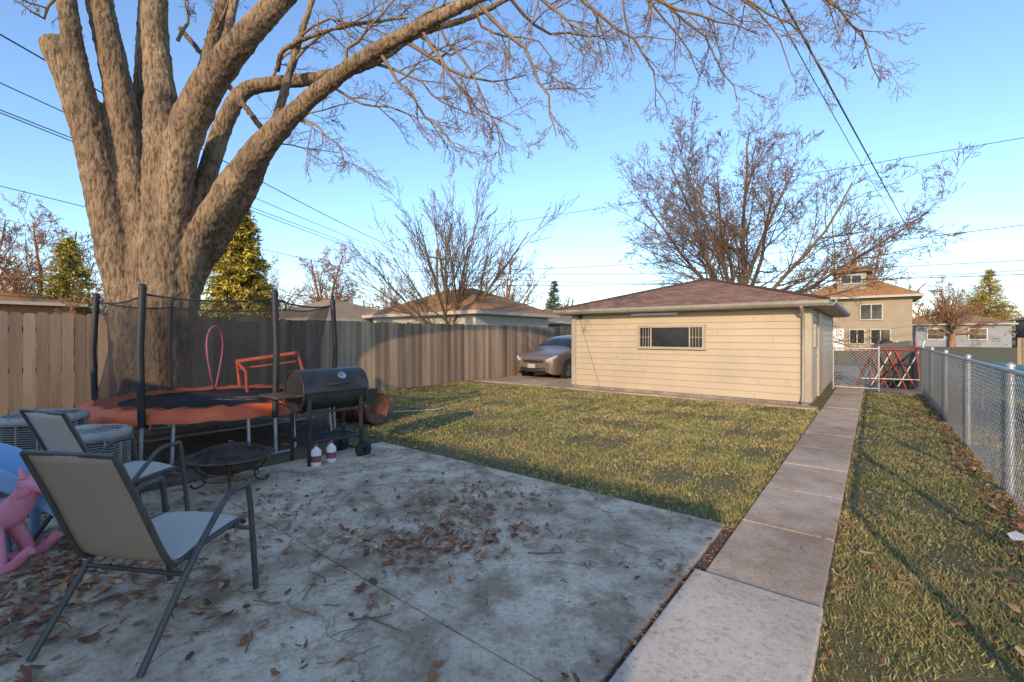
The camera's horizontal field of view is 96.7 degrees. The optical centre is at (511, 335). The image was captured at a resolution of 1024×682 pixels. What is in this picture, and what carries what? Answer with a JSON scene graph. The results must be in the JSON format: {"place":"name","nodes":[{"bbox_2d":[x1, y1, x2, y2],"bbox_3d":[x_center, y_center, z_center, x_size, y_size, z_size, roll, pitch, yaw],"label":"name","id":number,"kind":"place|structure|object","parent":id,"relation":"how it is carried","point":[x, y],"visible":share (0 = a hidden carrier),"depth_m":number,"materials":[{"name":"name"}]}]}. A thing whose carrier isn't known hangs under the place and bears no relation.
{"place":"outdoors","nodes":[
{"label":"outdoors","id":0,"kind":"place"},
{"bbox_2d":[0,304,73,364],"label":"walls","id":1,"kind":"structure","parent":0,"point":[21,309],"depth_m":23.93,"materials":[{"name":"brown brick"}]},
{"bbox_2d":[0,300,87,307],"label":"fascia","id":2,"kind":"structure","parent":1,"relation":"on","point":[33,303],"depth_m":23.84,"materials":[{"name":"white paint"}]},
{"bbox_2d":[0,290,85,303],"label":"roof","id":3,"kind":"structure","parent":2,"relation":"on","point":[6,296],"depth_m":24.25,"materials":[{"name":"orange"}]},
{"bbox_2d":[0,404,390,514],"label":"bare soil","id":4,"kind":"structure","parent":0,"point":[262,432],"depth_m":6.74,"materials":[{"name":"brown soil"}]},
{"bbox_2d":[0,408,89,494],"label":"air conditioner","id":5,"kind":"object","parent":4,"relation":"on","point":[15,430],"visible":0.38,"depth_m":4.34,"materials":[{"name":"grey metal"}]},
{"bbox_2d":[41,423,132,513],"bbox_3d":[-3.837,1.155,4.120,0.620,0.690,0.620,0,0,0],"label":"air conditioner","id":6,"kind":"object","parent":4,"relation":"on","point":[97,438],"visible":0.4,"depth_m":4.07,"materials":[{"name":"grey metal"}]},
{"bbox_2d":[77,283,337,465],"bbox_3d":[-4.215,0.460,6.518,3.066,2.080,3.104,0,0,0],"label":"trampoline","id":7,"kind":"object","parent":4,"relation":"on","point":[143,406],"visible":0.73,"depth_m":5.82,"materials":[{"name":"metal"}]},
{"bbox_2d":[206,325,223,388],"bbox_3d":[-4.565,0.336,7.000,0.083,0.983,0.943,0,0,-22],"label":"hula hoop","id":8,"kind":"object","parent":7,"relation":"attached to","point":[215,385],"visible":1,"depth_m":6.83,"materials":[{"name":"pink plastic"}]},
{"bbox_2d":[235,351,303,391],"bbox_3d":[-3.697,0.622,6.896,1.070,0.774,0.389,0,0,-6],"label":"toy goal frame","id":9,"kind":"object","parent":7,"relation":"on","point":[239,364],"visible":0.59,"depth_m":7.00,"materials":[{"name":"orange plastic"}]},
{"bbox_2d":[126,407,442,444],"bbox_3d":[-3.671,1.450,7.551,5.605,0.060,0.653,0,0,-40],"label":"pvc pipe","id":10,"kind":"object","parent":4,"relation":"on","point":[208,432],"visible":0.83,"depth_m":7.03,"materials":[{"name":"white paint"}]},
{"bbox_2d":[0,82,405,256],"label":"overhead wire","id":11,"kind":"object","parent":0,"point":[256,198],"visible":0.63,"depth_m":9.95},
{"bbox_2d":[0,34,417,256],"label":"overhead wire","id":12,"kind":"object","parent":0,"point":[202,149],"visible":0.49,"depth_m":13.08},
{"bbox_2d":[0,109,420,266],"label":"overhead wire","id":13,"kind":"object","parent":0,"point":[251,207],"visible":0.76,"depth_m":10.02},
{"bbox_2d":[0,112,434,273],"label":"overhead wire","id":14,"kind":"object","parent":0,"point":[250,210],"visible":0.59,"depth_m":16.23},
{"bbox_2d":[1,186,449,288],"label":"overhead wire","id":15,"kind":"object","parent":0,"point":[263,249],"visible":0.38,"depth_m":17.22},
{"bbox_2d":[279,299,377,322],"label":"neighbour garage","id":16,"kind":"structure","parent":0,"point":[345,311],"depth_m":26.41,"materials":[{"name":"grey"}]},
{"bbox_2d":[0,442,724,681],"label":"concrete patio","id":17,"kind":"structure","parent":0,"point":[457,639],"depth_m":2.64,"materials":[{"name":"grey concrete"}]},
{"bbox_2d":[0,443,54,552],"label":"toddler slide","id":18,"kind":"object","parent":17,"relation":"on","point":[11,462],"visible":0.16,"depth_m":3.23,"materials":[{"name":"blue plastic"}]},
{"bbox_2d":[0,467,62,574],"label":"rocking horse","id":19,"kind":"object","parent":17,"relation":"on","point":[18,504],"visible":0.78,"depth_m":2.89},
{"bbox_2d":[19,408,189,557],"bbox_3d":[-2.993,0.986,3.384,0.611,0.981,0.787,0,0,20],"label":"patio chair","id":20,"kind":"object","parent":17,"relation":"on","point":[54,431],"visible":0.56,"depth_m":3.18,"materials":[{"name":"grey fabric"}]},
{"bbox_2d":[19,449,258,676],"bbox_3d":[-1.836,0.986,2.322,0.611,0.981,0.787,0,0,9],"label":"patio chair","id":21,"kind":"object","parent":17,"relation":"on","point":[95,503],"visible":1,"depth_m":2.10,"materials":[{"name":"grey fabric"}]},
{"bbox_2d":[185,440,274,491],"bbox_3d":[-2.780,1.255,4.500,0.780,0.450,0.780,0,0,0],"label":"fire pit","id":22,"kind":"object","parent":17,"relation":"on","point":[229,459],"visible":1,"depth_m":4.40,"materials":[{"name":"metal"}]},
{"bbox_2d":[311,443,321,466],"bbox_3d":[-2.206,1.343,5.127,0.112,0.250,0.112,0,0,0],"label":"lighter fluid bottle","id":23,"kind":"object","parent":17,"relation":"on","point":[316,457],"visible":1,"depth_m":5.08,"materials":[{"name":"white paint"}]},
{"bbox_2d":[258,366,376,466],"bbox_3d":[-2.242,0.949,5.452,0.591,1.112,1.290,0,0,38],"label":"barrel grill","id":24,"kind":"object","parent":17,"relation":"on","point":[308,390],"visible":0.99,"depth_m":5.34,"materials":[{"name":"black paint"}]},
{"bbox_2d":[326,440,335,462],"bbox_3d":[-2.103,1.343,5.293,0.112,0.250,0.112,0,0,0],"label":"lighter fluid bottle","id":25,"kind":"object","parent":17,"relation":"on","point":[331,452],"visible":1,"depth_m":5.25,"materials":[{"name":"white paint"}]},
{"bbox_2d":[0,381,1023,681],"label":"fallen leaves","id":26,"kind":"object","parent":17,"relation":"on","point":[20,609],"depth_m":2.98,"materials":[{"name":"brown plant"}]},
{"bbox_2d":[0,0,1023,335],"label":"sky","id":27,"kind":"structure","parent":0,"point":[968,78],"materials":[{"name":"blue"}]},
{"bbox_2d":[8,339,1023,681],"bbox_3d":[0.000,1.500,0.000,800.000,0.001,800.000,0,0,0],"label":"ground","id":28,"kind":"structure","parent":0,"point":[932,501],"depth_m":4.64,"materials":[{"name":"green plant"}]},
{"bbox_2d":[0,208,106,338],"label":"oak tree","id":29,"kind":"object","parent":28,"relation":"on","point":[9,238],"visible":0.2,"depth_m":30.94,"materials":[{"name":"brown plant"}]},
{"bbox_2d":[0,191,107,359],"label":"oak tree","id":30,"kind":"object","parent":28,"relation":"on","point":[12,280],"visible":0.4,"depth_m":25.78,"materials":[{"name":"brown plant"}]},
{"bbox_2d":[22,235,105,357],"bbox_3d":[-25.340,-2.059,25.934,4.148,7.436,4.557,0,0,16],"label":"spruce tree","id":31,"kind":"object","parent":28,"relation":"on","point":[71,261],"visible":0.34,"depth_m":25.74,"materials":[{"name":"green plant"}]},
{"bbox_2d":[196,209,288,379],"bbox_3d":[-10.359,-1.642,17.073,4.183,6.812,4.281,0,0,0],"label":"spruce tree","id":32,"kind":"object","parent":28,"relation":"on","point":[235,264],"visible":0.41,"depth_m":16.61,"materials":[{"name":"green plant"}]},
{"bbox_2d":[211,253,323,308],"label":"oak tree","id":33,"kind":"object","parent":28,"relation":"on","point":[284,297],"visible":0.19,"depth_m":54.69,"materials":[{"name":"brown plant"}]},
{"bbox_2d":[0,311,571,415],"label":"wooden fence","id":34,"kind":"object","parent":28,"relation":"on","point":[387,355],"visible":0.44,"depth_m":10.06,"materials":[{"name":"brown wood"}]},
{"bbox_2d":[271,242,390,311],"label":"oak tree","id":35,"kind":"object","parent":28,"relation":"on","point":[339,295],"visible":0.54,"depth_m":43.31,"materials":[{"name":"brown plant"}]},
{"bbox_2d":[331,392,389,423],"bbox_3d":[-2.646,1.230,7.915,0.890,0.540,0.540,0,0,30],"label":"rusty barrel","id":36,"kind":"object","parent":28,"relation":"on","point":[378,412],"visible":0.42,"depth_m":7.72,"materials":[{"name":"metal"}]},
{"bbox_2d":[373,275,409,309],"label":"oak tree","id":37,"kind":"object","parent":28,"relation":"on","point":[395,297],"visible":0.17,"depth_m":59.15,"materials":[{"name":"brown plant"}]},
{"bbox_2d":[27,441,836,681],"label":"soil bed","id":38,"kind":"object","parent":28,"relation":"on","point":[724,539],"visible":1,"depth_m":3.08,"materials":[{"name":"brown soil"}]},
{"bbox_2d":[609,569,822,681],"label":"walkway slab","id":39,"kind":"structure","parent":38,"relation":"on","point":[707,627],"depth_m":2.17,"materials":[{"name":"concrete"}]},
{"bbox_2d":[705,375,865,607],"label":"concrete walkway","id":40,"kind":"structure","parent":38,"relation":"on","point":[797,504],"depth_m":3.66,"materials":[{"name":"grey concrete"}]},
{"bbox_2d":[429,251,438,289],"bbox_3d":[-6.597,-3.000,40.000,0.304,9.000,2.202,0,0,36],"label":"utility pole","id":41,"kind":"object","parent":28,"relation":"on","point":[436,263],"visible":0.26,"depth_m":39.90,"materials":[{"name":"brown wood"}]},
{"bbox_2d":[410,260,1023,274],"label":"overhead wire","id":42,"kind":"object","parent":41,"relation":"attached to","point":[775,271],"visible":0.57,"depth_m":32.91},
{"bbox_2d":[449,270,1023,283],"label":"overhead wire","id":43,"kind":"object","parent":41,"relation":"attached to","point":[824,280],"visible":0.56,"depth_m":33.24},
{"bbox_2d":[458,274,1023,285],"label":"overhead wire","id":44,"kind":"object","parent":41,"relation":"attached to","point":[760,282],"visible":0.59,"depth_m":34.68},
{"bbox_2d":[327,155,578,323],"bbox_3d":[-2.999,-3.669,22.934,12.302,10.731,12.865,0,0,0],"label":"bare tree","id":45,"kind":"object","parent":28,"relation":"on","point":[452,265],"visible":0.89,"depth_m":21.75,"materials":[{"name":"brown plant"}]},
{"bbox_2d":[362,288,558,326],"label":"neighbour garage","id":46,"kind":"structure","parent":28,"relation":"on","point":[492,310],"depth_m":23.31,"materials":[{"name":"white paint"}]},
{"bbox_2d":[14,0,926,430],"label":"silver maple tree","id":47,"kind":"object","parent":28,"relation":"on","point":[166,212],"visible":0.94,"depth_m":7.51,"materials":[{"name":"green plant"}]},
{"bbox_2d":[467,241,554,308],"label":"oak tree","id":48,"kind":"object","parent":28,"relation":"on","point":[511,283],"visible":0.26,"depth_m":47.78,"materials":[{"name":"brown plant"}]},
{"bbox_2d":[543,280,562,309],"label":"pine tree","id":49,"kind":"object","parent":28,"relation":"on","point":[551,303],"visible":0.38,"depth_m":41.81,"materials":[{"name":"green plant"}]},
{"bbox_2d":[86,285,1023,339],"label":"distant tree line","id":50,"kind":"object","parent":28,"relation":"on","point":[917,313],"visible":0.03,"depth_m":95.25,"materials":[{"name":"brown plant"}]},
{"bbox_2d":[542,308,571,326],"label":"neighbour garage","id":51,"kind":"structure","parent":28,"relation":"on","point":[563,321],"depth_m":27.89,"materials":[{"name":"beige"}]},
{"bbox_2d":[318,380,819,527],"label":"lawn grass","id":52,"kind":"structure","parent":28,"relation":"on","point":[578,451],"depth_m":6.81,"materials":[{"name":"green plant"}]},
{"bbox_2d":[563,387,817,409],"bbox_3d":[3.876,1.526,11.138,5.988,0.112,0.348,0,0,38],"label":"garage apron","id":53,"kind":"object","parent":28,"relation":"on","point":[709,399],"visible":0.41,"depth_m":10.75,"materials":[{"name":"grey concrete"}]},
{"bbox_2d":[554,278,850,405],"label":"garage","id":54,"kind":"structure","parent":28,"relation":"on","point":[712,338],"depth_m":10.94,"materials":[{"name":"plastic"}]},
{"bbox_2d":[637,325,705,349],"bbox_3d":[3.917,0.040,11.285,1.680,0.600,0.070,0,0,38],"label":"window","id":55,"kind":"structure","parent":54,"relation":"in","point":[683,337],"depth_m":11.25,"materials":[{"name":"white glass"}]},
{"bbox_2d":[813,313,822,395],"bbox_3d":[7.178,0.440,10.671,0.050,1.950,1.700,0,0,38],"label":"side door","id":56,"kind":"structure","parent":54,"relation":"in","point":[818,328],"depth_m":10.67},
{"bbox_2d":[591,77,985,364],"bbox_3d":[12.909,-5.601,26.454,18.224,16.090,17.644,0,0,-15],"label":"bare tree","id":57,"kind":"object","parent":28,"relation":"on","point":[741,271],"visible":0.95,"depth_m":24.08,"materials":[{"name":"brown plant"}]},
{"bbox_2d":[788,210,986,341],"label":"oak tree","id":58,"kind":"object","parent":28,"relation":"on","point":[896,283],"visible":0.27,"depth_m":67.08,"materials":[{"name":"brown plant"}]},
{"bbox_2d":[834,365,964,375],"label":"alley","id":59,"kind":"structure","parent":28,"relation":"on","point":[849,368],"depth_m":19.99,"materials":[{"name":"grey asphalt"}]},
{"bbox_2d":[812,391,1023,681],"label":"lawn grass","id":60,"kind":"structure","parent":28,"relation":"on","point":[889,457],"depth_m":3.13,"materials":[{"name":"green plant"}]},
{"bbox_2d":[1007,531,1023,539],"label":"paper scrap","id":61,"kind":"object","parent":60,"relation":"on","point":[1015,535],"visible":0.8,"depth_m":3.27,"materials":[{"name":"white paper"}]},
{"bbox_2d":[912,324,1011,347],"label":"walls","id":62,"kind":"structure","parent":28,"relation":"on","point":[1000,331],"depth_m":59.52,"materials":[{"name":"white"}]},
{"bbox_2d":[927,328,987,339],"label":"windows","id":63,"kind":"structure","parent":62,"relation":"attached to","point":[941,334],"depth_m":59.31,"materials":[{"name":"white paint"}]},
{"bbox_2d":[912,323,1018,325],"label":"fascia","id":64,"kind":"structure","parent":62,"relation":"on","point":[972,324],"depth_m":58.59,"materials":[{"name":"white paint"}]},
{"bbox_2d":[914,313,1015,323],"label":"roof","id":65,"kind":"structure","parent":64,"relation":"on","point":[972,320],"depth_m":60.04,"materials":[{"name":"beige"}]},
{"bbox_2d":[914,274,1016,346],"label":"oak tree","id":66,"kind":"object","parent":28,"relation":"on","point":[948,308],"visible":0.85,"depth_m":59.48,"materials":[{"name":"brown plant"}]},
{"bbox_2d":[912,344,1023,511],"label":"chain link fence","id":67,"kind":"object","parent":28,"relation":"on","point":[931,363],"visible":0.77,"depth_m":5.27,"materials":[{"name":"metal"}]},
{"bbox_2d":[933,280,1019,317],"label":"bare tree","id":68,"kind":"object","parent":28,"relation":"on","point":[965,298],"visible":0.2,"depth_m":84.55,"materials":[{"name":"brown plant"}]},
{"bbox_2d":[962,268,1023,340],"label":"pine tree","id":69,"kind":"object","parent":28,"relation":"on","point":[994,305],"visible":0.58,"depth_m":65.47,"materials":[{"name":"green plant"}]},
{"bbox_2d":[971,362,1023,410],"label":"green tarp cover","id":70,"kind":"object","parent":28,"relation":"on","point":[1017,367],"visible":0.3,"depth_m":7.91,"materials":[{"name":"plastic"}]},
{"bbox_2d":[1016,320,1023,346],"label":"walls","id":71,"kind":"structure","parent":28,"relation":"on","point":[1020,329],"depth_m":60.76,"materials":[{"name":"white paint"}]},
{"bbox_2d":[1017,338,1023,364],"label":"wooden fence","id":72,"kind":"object","parent":28,"relation":"on","point":[1020,351],"visible":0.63,"depth_m":19.95,"materials":[{"name":"brown wood"}]},
{"bbox_2d":[475,372,572,387],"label":"driveway","id":73,"kind":"structure","parent":0,"point":[545,379],"depth_m":14.90,"materials":[{"name":"concrete"}]},
{"bbox_2d":[517,335,571,378],"bbox_3d":[2.070,0.765,17.221,2.200,1.561,4.569,0,0,38],"label":"parked car","id":74,"kind":"object","parent":73,"relation":"on","point":[552,355],"visible":0.68,"depth_m":15.64,"materials":[{"name":"paint"}]},
{"bbox_2d":[385,137,1023,241],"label":"overhead wire","id":75,"kind":"object","parent":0,"point":[763,181],"visible":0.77,"depth_m":24.37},
{"bbox_2d":[410,225,1021,269],"bbox_3d":[9.085,-5.187,29.998,38.725,0.875,0.033,0,0,24],"label":"overhead wire","id":76,"kind":"object","parent":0,"point":[751,255],"visible":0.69,"depth_m":26.93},
{"bbox_2d":[769,0,899,225],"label":"overhead wire","id":77,"kind":"object","parent":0,"point":[824,99],"visible":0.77,"depth_m":12.43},
{"bbox_2d":[781,0,910,234],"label":"overhead wire","id":78,"kind":"object","parent":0,"point":[820,69],"visible":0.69,"depth_m":13.07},
{"bbox_2d":[830,297,912,350],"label":"walls","id":79,"kind":"structure","parent":0,"point":[897,320],"depth_m":43.80,"materials":[{"name":"grey paint"}]},
{"bbox_2d":[833,329,843,349],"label":"door","id":80,"kind":"structure","parent":79,"relation":"attached to","point":[836,340],"depth_m":45.92,"materials":[{"name":"white paint"}]},
{"bbox_2d":[833,274,890,343],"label":"windows","id":81,"kind":"structure","parent":79,"relation":"attached to","point":[871,312],"depth_m":44.48,"materials":[{"name":"white paint"}]},
{"bbox_2d":[830,293,923,301],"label":"fascia","id":82,"kind":"structure","parent":79,"relation":"on","point":[916,297],"depth_m":43.63,"materials":[{"name":"white paint"}]},
{"bbox_2d":[810,277,920,296],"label":"roof","id":83,"kind":"structure","parent":82,"relation":"on","point":[891,289],"depth_m":44.78,"materials":[{"name":"orange"}]},
{"bbox_2d":[837,272,866,289],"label":"dormer","id":84,"kind":"object","parent":83,"relation":"on","point":[864,274],"visible":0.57,"depth_m":45.83,"materials":[{"name":"grey paint"}]},
{"bbox_2d":[833,265,871,276],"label":"dormer roof","id":85,"kind":"structure","parent":84,"relation":"on","point":[868,271],"depth_m":46.33,"materials":[{"name":"orange"}]},
{"bbox_2d":[829,372,922,393],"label":"alley pavement","id":86,"kind":"structure","parent":0,"point":[883,388],"depth_m":13.07,"materials":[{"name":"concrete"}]},
{"bbox_2d":[831,346,880,391],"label":"chain link gate","id":87,"kind":"structure","parent":86,"relation":"on","point":[847,386],"depth_m":12.45,"materials":[{"name":"metal"}]},
{"bbox_2d":[849,339,925,390],"bbox_3d":[10.469,0.797,12.682,1.767,1.416,0.371,0,0,24],"label":"folding lattice barrier","id":88,"kind":"object","parent":86,"relation":"on","point":[896,362],"visible":0.86,"depth_m":12.68,"materials":[{"name":"red paint"}]},
{"bbox_2d":[879,339,917,388],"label":"gate","id":89,"kind":"structure","parent":86,"relation":"on","point":[908,384],"depth_m":12.74,"materials":[{"name":"metal"}]},
{"bbox_2d":[933,393,1023,509],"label":"lawn grass","id":90,"kind":"structure","parent":0,"point":[995,437],"depth_m":6.91,"materials":[{"name":"plant"}]}
]}

